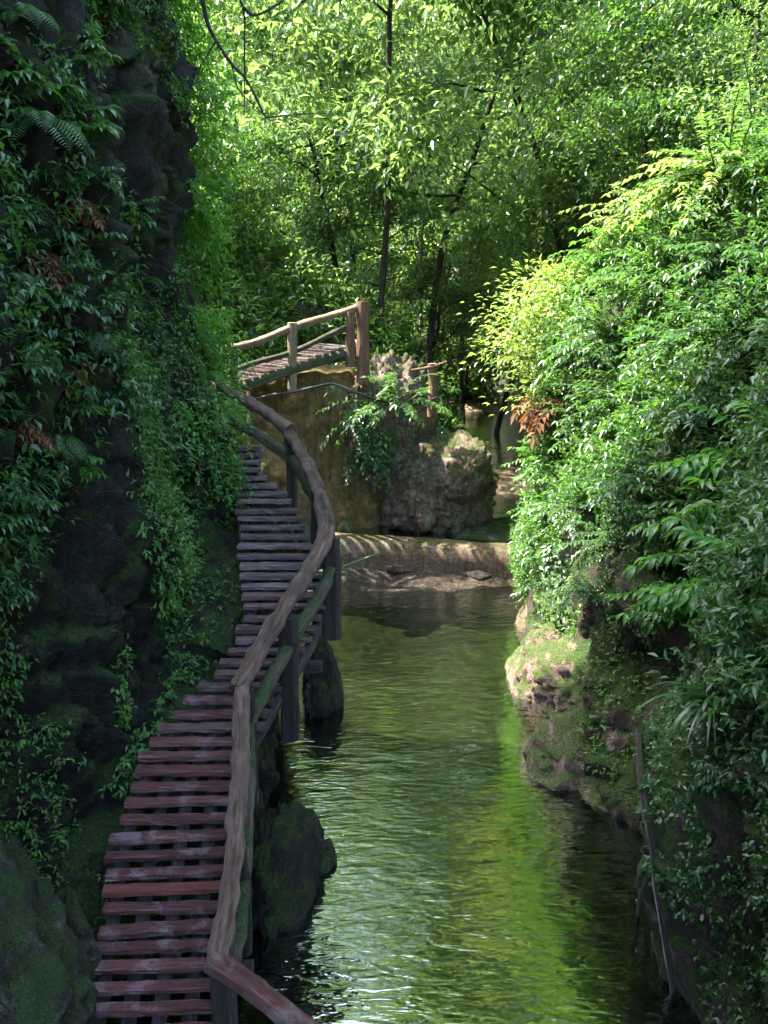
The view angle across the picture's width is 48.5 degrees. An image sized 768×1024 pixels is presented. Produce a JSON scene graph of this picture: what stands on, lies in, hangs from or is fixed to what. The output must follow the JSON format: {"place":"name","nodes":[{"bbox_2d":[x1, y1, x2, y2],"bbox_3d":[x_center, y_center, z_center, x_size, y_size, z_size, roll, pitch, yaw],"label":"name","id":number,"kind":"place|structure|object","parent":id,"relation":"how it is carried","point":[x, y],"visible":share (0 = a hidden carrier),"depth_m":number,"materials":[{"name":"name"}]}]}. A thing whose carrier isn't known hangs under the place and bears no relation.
{"place":"outdoors","nodes":[
{"label":"outdoors","id":0,"kind":"place"},
{"bbox_2d":[0,0,301,1023],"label":"cliff","id":1,"kind":"structure","parent":0,"point":[94,602],"depth_m":8.42,"materials":[{"name":"stone"}]},
{"bbox_2d":[0,1,59,34],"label":"fern","id":2,"kind":"object","parent":1,"relation":"on","point":[33,11],"visible":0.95,"depth_m":7.05,"materials":[{"name":"green plant"}]},
{"bbox_2d":[0,474,62,532],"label":"leafy plant","id":3,"kind":"object","parent":1,"relation":"on","point":[17,517],"visible":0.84,"depth_m":7.04,"materials":[{"name":"green plant"}]},
{"bbox_2d":[10,421,57,455],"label":"withered plant","id":4,"kind":"object","parent":1,"relation":"attached to","point":[28,435],"visible":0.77,"depth_m":7.34,"materials":[{"name":"brown plant"}]},
{"bbox_2d":[0,33,85,104],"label":"leafy plant","id":5,"kind":"object","parent":1,"relation":"on","point":[27,74],"visible":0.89,"depth_m":6.96,"materials":[{"name":"green plant"}]},
{"bbox_2d":[0,106,90,155],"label":"fern","id":6,"kind":"object","parent":1,"relation":"on","point":[31,112],"visible":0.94,"depth_m":7.02,"materials":[{"name":"green plant"}]},
{"bbox_2d":[19,248,73,293],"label":"withered plant","id":7,"kind":"object","parent":1,"relation":"attached to","point":[47,267],"visible":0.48,"depth_m":7.37,"materials":[{"name":"brown plant"}]},
{"bbox_2d":[26,262,105,324],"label":"leafy plant","id":8,"kind":"object","parent":1,"relation":"on","point":[67,301],"visible":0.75,"depth_m":7.43,"materials":[{"name":"green plant"}]},
{"bbox_2d":[0,0,159,610],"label":"undergrowth","id":9,"kind":"object","parent":1,"relation":"on","point":[7,158],"visible":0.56,"depth_m":7.36,"materials":[{"name":"green plant"}]},
{"bbox_2d":[59,193,105,230],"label":"withered plant","id":10,"kind":"object","parent":1,"relation":"attached to","point":[94,212],"visible":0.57,"depth_m":7.82,"materials":[{"name":"brown plant"}]},
{"bbox_2d":[58,387,108,419],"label":"leafy plant","id":11,"kind":"object","parent":1,"relation":"on","point":[80,410],"visible":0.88,"depth_m":7.87,"materials":[{"name":"green plant"}]},
{"bbox_2d":[55,81,124,143],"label":"leafy plant","id":12,"kind":"object","parent":1,"relation":"on","point":[102,127],"visible":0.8,"depth_m":7.72,"materials":[{"name":"green plant"}]},
{"bbox_2d":[57,194,127,256],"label":"leafy plant","id":13,"kind":"object","parent":1,"relation":"on","point":[85,230],"visible":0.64,"depth_m":7.96,"materials":[{"name":"green plant"}]},
{"bbox_2d":[60,166,127,202],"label":"leafy plant","id":14,"kind":"object","parent":1,"relation":"on","point":[114,186],"visible":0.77,"depth_m":7.77,"materials":[{"name":"green plant"}]},
{"bbox_2d":[71,13,124,69],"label":"leafy plant","id":15,"kind":"object","parent":1,"relation":"on","point":[93,40],"visible":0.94,"depth_m":7.68,"materials":[{"name":"green plant"}]},
{"bbox_2d":[0,0,244,1023],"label":"moss","id":16,"kind":"object","parent":1,"relation":"attached to","point":[124,692],"visible":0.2,"depth_m":8.86,"materials":[{"name":"green plant"}]},
{"bbox_2d":[111,368,161,419],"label":"leafy plant","id":17,"kind":"object","parent":1,"relation":"on","point":[139,394],"visible":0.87,"depth_m":8.65,"materials":[{"name":"green plant"}]},
{"bbox_2d":[119,196,165,241],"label":"leafy plant","id":18,"kind":"object","parent":1,"relation":"on","point":[138,212],"visible":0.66,"depth_m":9.61,"materials":[{"name":"green plant"}]},
{"bbox_2d":[97,337,214,798],"bbox_3d":[-2.955,1.325,11.483,1.583,7.409,6.546,-4,15,-15],"label":"ivy plant","id":19,"kind":"object","parent":1,"relation":"attached to","point":[163,490],"visible":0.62,"depth_m":9.19,"materials":[{"name":"green plant"}]},
{"bbox_2d":[171,391,252,485],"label":"ivy plant","id":20,"kind":"object","parent":1,"relation":"attached to","point":[189,429],"visible":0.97,"depth_m":10.80,"materials":[{"name":"green plant"}]},
{"bbox_2d":[169,0,257,444],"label":"hanging growth","id":21,"kind":"object","parent":1,"relation":"hanging from","point":[198,112],"visible":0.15,"depth_m":11.66,"materials":[{"name":"green plant"}]},
{"bbox_2d":[93,383,341,1023],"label":"plank stairway","id":22,"kind":"object","parent":1,"relation":"attached to","point":[264,666],"visible":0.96,"depth_m":8.28,"materials":[{"name":"wood"}]},
{"bbox_2d":[190,322,250,672],"bbox_3d":[-2.188,0.434,11.812,1.204,5.943,4.285,-4,15,-15],"label":"moss","id":23,"kind":"object","parent":1,"relation":"on","point":[208,481],"visible":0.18,"depth_m":11.02,"materials":[{"name":"green plant"}]},
{"bbox_2d":[207,437,257,514],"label":"ivy plant","id":24,"kind":"object","parent":1,"relation":"attached to","point":[238,476],"visible":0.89,"depth_m":11.20,"materials":[{"name":"green plant"}]},
{"bbox_2d":[195,0,323,127],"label":"bare branch","id":25,"kind":"object","parent":1,"relation":"attached to","point":[244,10],"visible":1,"depth_m":9.65,"materials":[{"name":"brown plant"}]},
{"bbox_2d":[183,0,584,745],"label":"ground","id":26,"kind":"structure","parent":0,"point":[505,484],"depth_m":27.27,"materials":[{"name":"plant"}]},
{"bbox_2d":[0,819,97,1023],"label":"boulder","id":27,"kind":"object","parent":26,"relation":"on","point":[46,967],"visible":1,"depth_m":6.41,"materials":[{"name":"stone"}]},
{"bbox_2d":[55,886,102,981],"bbox_3d":[-2.728,3.832,7.353,0.544,1.369,0.820,-11,18,-37],"label":"boulder","id":28,"kind":"object","parent":27,"relation":"on","point":[78,924],"visible":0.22,"depth_m":7.14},
{"bbox_2d":[179,0,309,138],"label":"broadleaf tree","id":29,"kind":"object","parent":26,"relation":"on","point":[236,42],"visible":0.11,"depth_m":30.83,"materials":[{"name":"green plant"}]},
{"bbox_2d":[188,63,326,298],"bbox_3d":[-5.008,-8.316,23.096,5.758,6.844,5.637,14,20,43],"label":"broadleaf tree","id":30,"kind":"object","parent":26,"relation":"on","point":[240,153],"visible":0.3,"depth_m":22.70,"materials":[{"name":"green plant"}]},
{"bbox_2d":[188,0,358,189],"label":"broadleaf tree","id":31,"kind":"object","parent":26,"relation":"on","point":[226,31],"visible":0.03,"depth_m":36.52,"materials":[{"name":"green plant"}]},
{"bbox_2d":[251,800,325,939],"bbox_3d":[-1.193,4.355,9.443,0.872,2.434,1.654,4,15,15],"label":"boulder","id":32,"kind":"object","parent":26,"relation":"on","point":[289,841],"visible":0.68,"depth_m":9.03,"materials":[{"name":"stone"}]},
{"bbox_2d":[211,301,369,444],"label":"lookout deck","id":33,"kind":"structure","parent":26,"relation":"on","point":[295,358],"depth_m":19.72,"materials":[{"name":"wood"}]},
{"bbox_2d":[242,364,380,530],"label":"retaining wall","id":34,"kind":"structure","parent":26,"relation":"on","point":[360,507],"depth_m":21.31,"materials":[{"name":"stone"}]},
{"bbox_2d":[353,425,394,491],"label":"ivy plant","id":35,"kind":"object","parent":34,"relation":"attached to","point":[373,445],"visible":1,"depth_m":20.60,"materials":[{"name":"green plant"}]},
{"bbox_2d":[237,0,406,216],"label":"broadleaf tree","id":36,"kind":"object","parent":26,"relation":"on","point":[298,137],"visible":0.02,"depth_m":48.06,"materials":[{"name":"green plant"}]},
{"bbox_2d":[301,630,343,718],"bbox_3d":[-1.002,2.802,13.778,0.708,2.108,1.147,0,15,0],"label":"boulder","id":37,"kind":"object","parent":26,"relation":"on","point":[323,694],"visible":0.56,"depth_m":13.40,"materials":[{"name":"stone"}]},
{"bbox_2d":[219,65,441,281],"bbox_3d":[-2.306,-10.878,30.415,7.516,9.125,7.677,11,18,36],"label":"broadleaf tree","id":38,"kind":"object","parent":26,"relation":"on","point":[329,232],"visible":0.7,"depth_m":29.90,"materials":[{"name":"green plant"}]},
{"bbox_2d":[202,0,484,278],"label":"broadleaf tree","id":39,"kind":"object","parent":26,"relation":"on","point":[272,68],"visible":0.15,"depth_m":34.68,"materials":[{"name":"green plant"}]},
{"bbox_2d":[169,0,586,339],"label":"broadleaf tree","id":40,"kind":"object","parent":26,"relation":"on","point":[346,61],"visible":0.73,"depth_m":24.98,"materials":[{"name":"green plant"}]},
{"bbox_2d":[283,129,483,315],"bbox_3d":[-0.266,-11.213,36.103,9.070,9.261,8.164,-4,15,-14],"label":"broadleaf tree","id":41,"kind":"object","parent":26,"relation":"on","point":[372,265],"visible":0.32,"depth_m":35.61,"materials":[{"name":"green plant"}]},
{"bbox_2d":[307,568,518,591],"bbox_3d":[1.150,1.974,19.318,6.100,0.858,2.800,0,15,0],"label":"riverbed ledge","id":42,"kind":"object","parent":26,"relation":"on","point":[444,582],"visible":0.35,"depth_m":19.60,"materials":[{"name":"stone"}]},
{"bbox_2d":[343,349,499,533],"bbox_3d":[0.850,-1.611,22.055,4.164,5.104,2.854,4,15,16],"label":"boulder","id":43,"kind":"object","parent":26,"relation":"on","point":[455,486],"visible":0.69,"depth_m":21.09,"materials":[{"name":"stone"}]},
{"bbox_2d":[315,341,460,452],"bbox_3d":[-0.061,-2.692,20.088,3.359,2.533,2.652,6,16,22],"label":"ivy plant","id":44,"kind":"object","parent":43,"relation":"on","point":[355,411],"visible":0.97,"depth_m":19.94,"materials":[{"name":"green plant"}]},
{"bbox_2d":[411,361,446,416],"bbox_3d":[1.074,-2.980,20.612,0.872,1.353,0.270,0,15,0],"label":"stake","id":45,"kind":"object","parent":43,"relation":"on","point":[432,378],"visible":0.89,"depth_m":20.50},
{"bbox_2d":[262,0,600,341],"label":"broadleaf tree","id":46,"kind":"object","parent":26,"relation":"on","point":[459,75],"visible":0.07,"depth_m":38.10,"materials":[{"name":"green plant"}]},
{"bbox_2d":[335,532,529,577],"bbox_3d":[1.413,1.069,20.259,5.864,0.850,0.759,3,15,11],"label":"weir","id":47,"kind":"object","parent":26,"relation":"on","point":[438,555],"visible":0.61,"depth_m":20.09,"materials":[{"name":"concrete"}]},
{"bbox_2d":[196,2,668,390],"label":"undergrowth","id":48,"kind":"object","parent":26,"relation":"on","point":[402,314],"depth_m":52.93,"materials":[{"name":"green plant"}]},
{"bbox_2d":[185,1,685,472],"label":"undergrowth","id":49,"kind":"object","parent":26,"relation":"on","point":[294,263],"visible":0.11,"depth_m":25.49,"materials":[{"name":"green plant"}]},
{"bbox_2d":[367,231,517,384],"bbox_3d":[2.107,-6.981,34.175,6.764,8.213,6.910,6,16,21],"label":"broadleaf tree","id":50,"kind":"object","parent":26,"relation":"on","point":[413,292],"visible":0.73,"depth_m":32.95,"materials":[{"name":"green plant"}]},
{"bbox_2d":[387,205,536,399],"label":"broadleaf tree","id":51,"kind":"object","parent":26,"relation":"on","point":[466,266],"visible":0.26,"depth_m":41.45,"materials":[{"name":"green plant"}]},
{"bbox_2d":[209,0,730,305],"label":"broadleaf tree","id":52,"kind":"object","parent":26,"relation":"on","point":[548,189],"visible":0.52,"depth_m":23.47,"materials":[{"name":"green plant"}]},
{"bbox_2d":[272,0,681,381],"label":"broadleaf tree","id":53,"kind":"object","parent":26,"relation":"on","point":[412,91],"visible":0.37,"depth_m":29.51,"materials":[{"name":"green plant"}]},
{"bbox_2d":[448,516,521,540],"bbox_3d":[3.416,1.006,21.966,4.553,1.740,2.826,0,15,0],"label":"boulder","id":54,"kind":"object","parent":26,"relation":"on","point":[498,529],"visible":0.12,"depth_m":21.30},
{"bbox_2d":[335,0,649,419],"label":"broadleaf tree","id":55,"kind":"object","parent":26,"relation":"on","point":[449,206],"visible":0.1,"depth_m":38.45,"materials":[{"name":"green plant"}]},
{"bbox_2d":[417,121,619,433],"bbox_3d":[6.353,-8.804,34.623,10.398,13.129,10.655,2,15,6],"label":"broadleaf tree","id":56,"kind":"object","parent":26,"relation":"on","point":[501,413],"visible":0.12,"depth_m":34.43,"materials":[{"name":"green plant"}]},
{"bbox_2d":[333,0,767,263],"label":"broadleaf tree","id":57,"kind":"object","parent":26,"relation":"on","point":[445,8],"visible":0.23,"depth_m":21.81,"materials":[{"name":"green plant"}]},
{"bbox_2d":[523,699,589,790],"bbox_3d":[2.729,3.501,12.343,1.568,1.770,2.012,0,15,0],"label":"boulder","id":58,"kind":"object","parent":26,"relation":"on","point":[557,743],"visible":0.44,"depth_m":11.78,"materials":[{"name":"stone"}]},
{"bbox_2d":[450,168,683,395],"bbox_3d":[7.301,-6.743,29.851,11.086,11.319,9.978,-14,20,-43],"label":"broadleaf tree","id":59,"kind":"object","parent":26,"relation":"on","point":[494,282],"visible":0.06,"depth_m":30.54,"materials":[{"name":"green plant"}]},
{"bbox_2d":[577,774,608,811],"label":"boulder","id":60,"kind":"object","parent":26,"relation":"on","point":[588,788],"visible":0.15,"depth_m":11.28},
{"bbox_2d":[107,580,700,1023],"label":"water","id":61,"kind":"structure","parent":0,"point":[483,880],"depth_m":10.10,"materials":[{"name":"liquid"}]},
{"bbox_2d":[309,410,533,543],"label":"water","id":62,"kind":"structure","parent":0,"point":[480,424],"depth_m":32.15,"materials":[{"name":"liquid"}]},
{"bbox_2d":[520,159,767,1023],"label":"river bank","id":63,"kind":"structure","parent":0,"point":[722,815],"depth_m":9.89,"materials":[{"name":"plant"}]},
{"bbox_2d":[505,643,533,701],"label":"boulder","id":64,"kind":"object","parent":63,"relation":"on","point":[516,676],"visible":0.24,"depth_m":14.29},
{"bbox_2d":[502,437,569,490],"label":"leafy shrub","id":65,"kind":"object","parent":63,"relation":"on","point":[531,458],"visible":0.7,"depth_m":15.06,"materials":[{"name":"green plant"}]},
{"bbox_2d":[520,622,561,655],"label":"boulder","id":66,"kind":"object","parent":63,"relation":"on","point":[535,638],"visible":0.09,"depth_m":13.80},
{"bbox_2d":[511,387,575,448],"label":"withered plant","id":67,"kind":"object","parent":63,"relation":"on","point":[536,416],"visible":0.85,"depth_m":14.73,"materials":[{"name":"brown plant"}]},
{"bbox_2d":[456,245,647,432],"bbox_3d":[3.203,-3.011,15.441,3.967,3.466,3.422,0,15,0],"label":"pale tree","id":68,"kind":"object","parent":63,"relation":"on","point":[543,311],"visible":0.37,"depth_m":15.06,"materials":[{"name":"plant"}]},
{"bbox_2d":[525,631,582,719],"bbox_3d":[3.176,2.627,12.891,1.915,1.660,1.914,0,15,0],"label":"boulder","id":69,"kind":"object","parent":63,"relation":"on","point":[554,686],"visible":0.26,"depth_m":12.69,"materials":[{"name":"stone"}]},
{"bbox_2d":[539,541,574,624],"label":"ivy plant","id":70,"kind":"object","parent":63,"relation":"attached to","point":[559,562],"visible":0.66,"depth_m":13.45,"materials":[{"name":"green plant"}]},
{"bbox_2d":[535,387,590,453],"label":"leafy shrub","id":71,"kind":"object","parent":63,"relation":"on","point":[566,428],"visible":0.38,"depth_m":14.06,"materials":[{"name":"green plant"}]},
{"bbox_2d":[520,471,614,548],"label":"leafy shrub","id":72,"kind":"object","parent":63,"relation":"on","point":[578,515],"visible":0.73,"depth_m":12.61,"materials":[{"name":"green plant"}]},
{"bbox_2d":[524,537,612,616],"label":"leafy shrub","id":73,"kind":"object","parent":63,"relation":"on","point":[584,587],"visible":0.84,"depth_m":11.75,"materials":[{"name":"green plant"}]},
{"bbox_2d":[524,529,653,784],"bbox_3d":[5.906,0.384,18.561,4.246,2.500,16.930,9,17,31],"label":"ivy","id":74,"kind":"object","parent":63,"relation":"on","point":[605,727],"visible":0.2,"depth_m":11.57,"materials":[{"name":"green plant"}]},
{"bbox_2d":[529,275,652,389],"bbox_3d":[3.312,-2.763,13.314,1.989,1.899,2.519,-5,15,-17],"label":"leafy shrub","id":75,"kind":"object","parent":63,"relation":"on","point":[604,343],"visible":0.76,"depth_m":13.15,"materials":[{"name":"green plant"}]},
{"bbox_2d":[559,500,630,585],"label":"leafy shrub","id":76,"kind":"object","parent":63,"relation":"on","point":[610,542],"visible":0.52,"depth_m":11.66,"materials":[{"name":"green plant"}]},
{"bbox_2d":[551,335,649,450],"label":"leafy shrub","id":77,"kind":"object","parent":63,"relation":"on","point":[590,396],"visible":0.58,"depth_m":12.59,"materials":[{"name":"green plant"}]},
{"bbox_2d":[548,191,652,292],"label":"leafy shrub","id":78,"kind":"object","parent":63,"relation":"on","point":[598,256],"visible":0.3,"depth_m":14.22,"materials":[{"name":"green plant"}]},
{"bbox_2d":[466,0,767,238],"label":"broadleaf tree","id":79,"kind":"object","parent":63,"relation":"on","point":[542,55],"visible":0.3,"depth_m":17.32,"materials":[{"name":"green plant"}]},
{"bbox_2d":[601,687,638,753],"bbox_3d":[3.528,2.878,11.705,1.265,1.716,1.389,0,15,0],"label":"boulder","id":80,"kind":"object","parent":63,"relation":"on","point":[621,739],"visible":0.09,"depth_m":11.21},
{"bbox_2d":[556,118,698,255],"bbox_3d":[4.165,-5.349,13.947,2.966,2.232,1.898,6,16,23],"label":"leafy shrub","id":81,"kind":"object","parent":63,"relation":"on","point":[617,217],"visible":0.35,"depth_m":14.07,"materials":[{"name":"green plant"}]},
{"bbox_2d":[572,220,684,325],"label":"leafy shrub","id":82,"kind":"object","parent":63,"relation":"on","point":[634,275],"visible":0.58,"depth_m":12.51,"materials":[{"name":"green plant"}]},
{"bbox_2d":[584,437,676,531],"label":"leafy shrub","id":83,"kind":"object","parent":63,"relation":"on","point":[621,481],"visible":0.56,"depth_m":10.99,"materials":[{"name":"green plant"}]},
{"bbox_2d":[498,0,767,196],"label":"broadleaf tree","id":84,"kind":"object","parent":63,"relation":"on","point":[644,121],"visible":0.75,"depth_m":14.91,"materials":[{"name":"green plant"}]},
{"bbox_2d":[505,110,767,607],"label":"undergrowth","id":85,"kind":"object","parent":63,"relation":"on","point":[524,550],"visible":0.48,"depth_m":12.81,"materials":[{"name":"green plant"}]},
{"bbox_2d":[603,581,689,633],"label":"leafy shrub","id":86,"kind":"object","parent":63,"relation":"on","point":[666,617],"visible":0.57,"depth_m":10.24,"materials":[{"name":"green plant"}]},
{"bbox_2d":[635,728,674,994],"bbox_3d":[2.690,3.417,9.029,0.422,1.981,2.318,1,15,5],"label":"root","id":87,"kind":"object","parent":63,"relation":"attached to","point":[641,791],"visible":0.94,"depth_m":8.03,"materials":[{"name":"wood"}]},
{"bbox_2d":[621,478,697,551],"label":"leafy shrub","id":88,"kind":"object","parent":63,"relation":"on","point":[654,510],"visible":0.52,"depth_m":10.41,"materials":[{"name":"green plant"}]},
{"bbox_2d":[552,115,767,764],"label":"undergrowth","id":89,"kind":"object","parent":63,"relation":"on","point":[751,507],"visible":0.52,"depth_m":9.28,"materials":[{"name":"green plant"}]},
{"bbox_2d":[608,290,722,391],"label":"leafy shrub","id":90,"kind":"object","parent":63,"relation":"on","point":[657,352],"visible":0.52,"depth_m":11.54,"materials":[{"name":"green plant"}]},
{"bbox_2d":[575,0,767,186],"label":"broadleaf tree","id":91,"kind":"object","parent":63,"relation":"on","point":[760,43],"visible":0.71,"depth_m":13.66,"materials":[{"name":"green plant"}]},
{"bbox_2d":[622,492,720,582],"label":"leafy shrub","id":92,"kind":"object","parent":63,"relation":"on","point":[657,560],"visible":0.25,"depth_m":10.05,"materials":[{"name":"green plant"}]},
{"bbox_2d":[581,0,767,176],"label":"broadleaf tree","id":93,"kind":"object","parent":63,"relation":"on","point":[720,6],"visible":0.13,"depth_m":16.72,"materials":[{"name":"green plant"}]},
{"bbox_2d":[611,85,755,238],"bbox_3d":[4.326,-4.845,11.932,2.155,2.108,2.495,0,15,2],"label":"leafy shrub","id":94,"kind":"object","parent":63,"relation":"on","point":[660,197],"visible":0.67,"depth_m":11.82,"materials":[{"name":"green plant"}]},
{"bbox_2d":[630,677,745,744],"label":"grass tuft","id":95,"kind":"object","parent":63,"relation":"on","point":[703,708],"visible":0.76,"depth_m":7.28,"materials":[{"name":"green plant"}]},
{"bbox_2d":[667,640,716,733],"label":"ivy plant","id":96,"kind":"object","parent":63,"relation":"attached to","point":[691,668],"visible":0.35,"depth_m":8.30,"materials":[{"name":"green plant"}]},
{"bbox_2d":[617,41,767,228],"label":"leafy shrub","id":97,"kind":"object","parent":63,"relation":"on","point":[744,167],"visible":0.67,"depth_m":11.45,"materials":[{"name":"green plant"}]},
{"bbox_2d":[643,476,746,554],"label":"leafy shrub","id":98,"kind":"object","parent":63,"relation":"on","point":[696,524],"visible":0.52,"depth_m":9.43,"materials":[{"name":"green plant"}]},
{"bbox_2d":[628,350,763,455],"bbox_3d":[4.063,-1.372,10.277,1.808,1.491,1.750,-3,15,-10],"label":"leafy shrub","id":99,"kind":"object","parent":63,"relation":"on","point":[696,400],"visible":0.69,"depth_m":10.16,"materials":[{"name":"green plant"}]},
{"bbox_2d":[625,537,767,1023],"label":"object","id":100,"kind":"object","parent":63,"relation":"on","point":[754,889],"visible":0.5,"depth_m":7.40,"materials":[{"name":"green plant"}]},
{"bbox_2d":[634,526,764,618],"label":"leafy shrub","id":101,"kind":"object","parent":63,"relation":"on","point":[671,597],"visible":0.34,"depth_m":8.06,"materials":[{"name":"green plant"}]},
{"bbox_2d":[644,398,767,481],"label":"leafy shrub","id":102,"kind":"object","parent":63,"relation":"on","point":[702,460],"visible":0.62,"depth_m":9.59,"materials":[{"name":"green plant"}]},
{"bbox_2d":[648,248,767,384],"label":"leafy shrub","id":103,"kind":"object","parent":63,"relation":"on","point":[746,345],"visible":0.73,"depth_m":10.21,"materials":[{"name":"green plant"}]},
{"bbox_2d":[648,187,767,313],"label":"leafy shrub","id":104,"kind":"object","parent":63,"relation":"on","point":[714,247],"visible":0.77,"depth_m":11.03,"materials":[{"name":"green plant"}]},
{"bbox_2d":[689,759,729,797],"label":"leafy shrub","id":105,"kind":"object","parent":63,"relation":"on","point":[711,775],"visible":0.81,"depth_m":7.19,"materials":[{"name":"green plant"}]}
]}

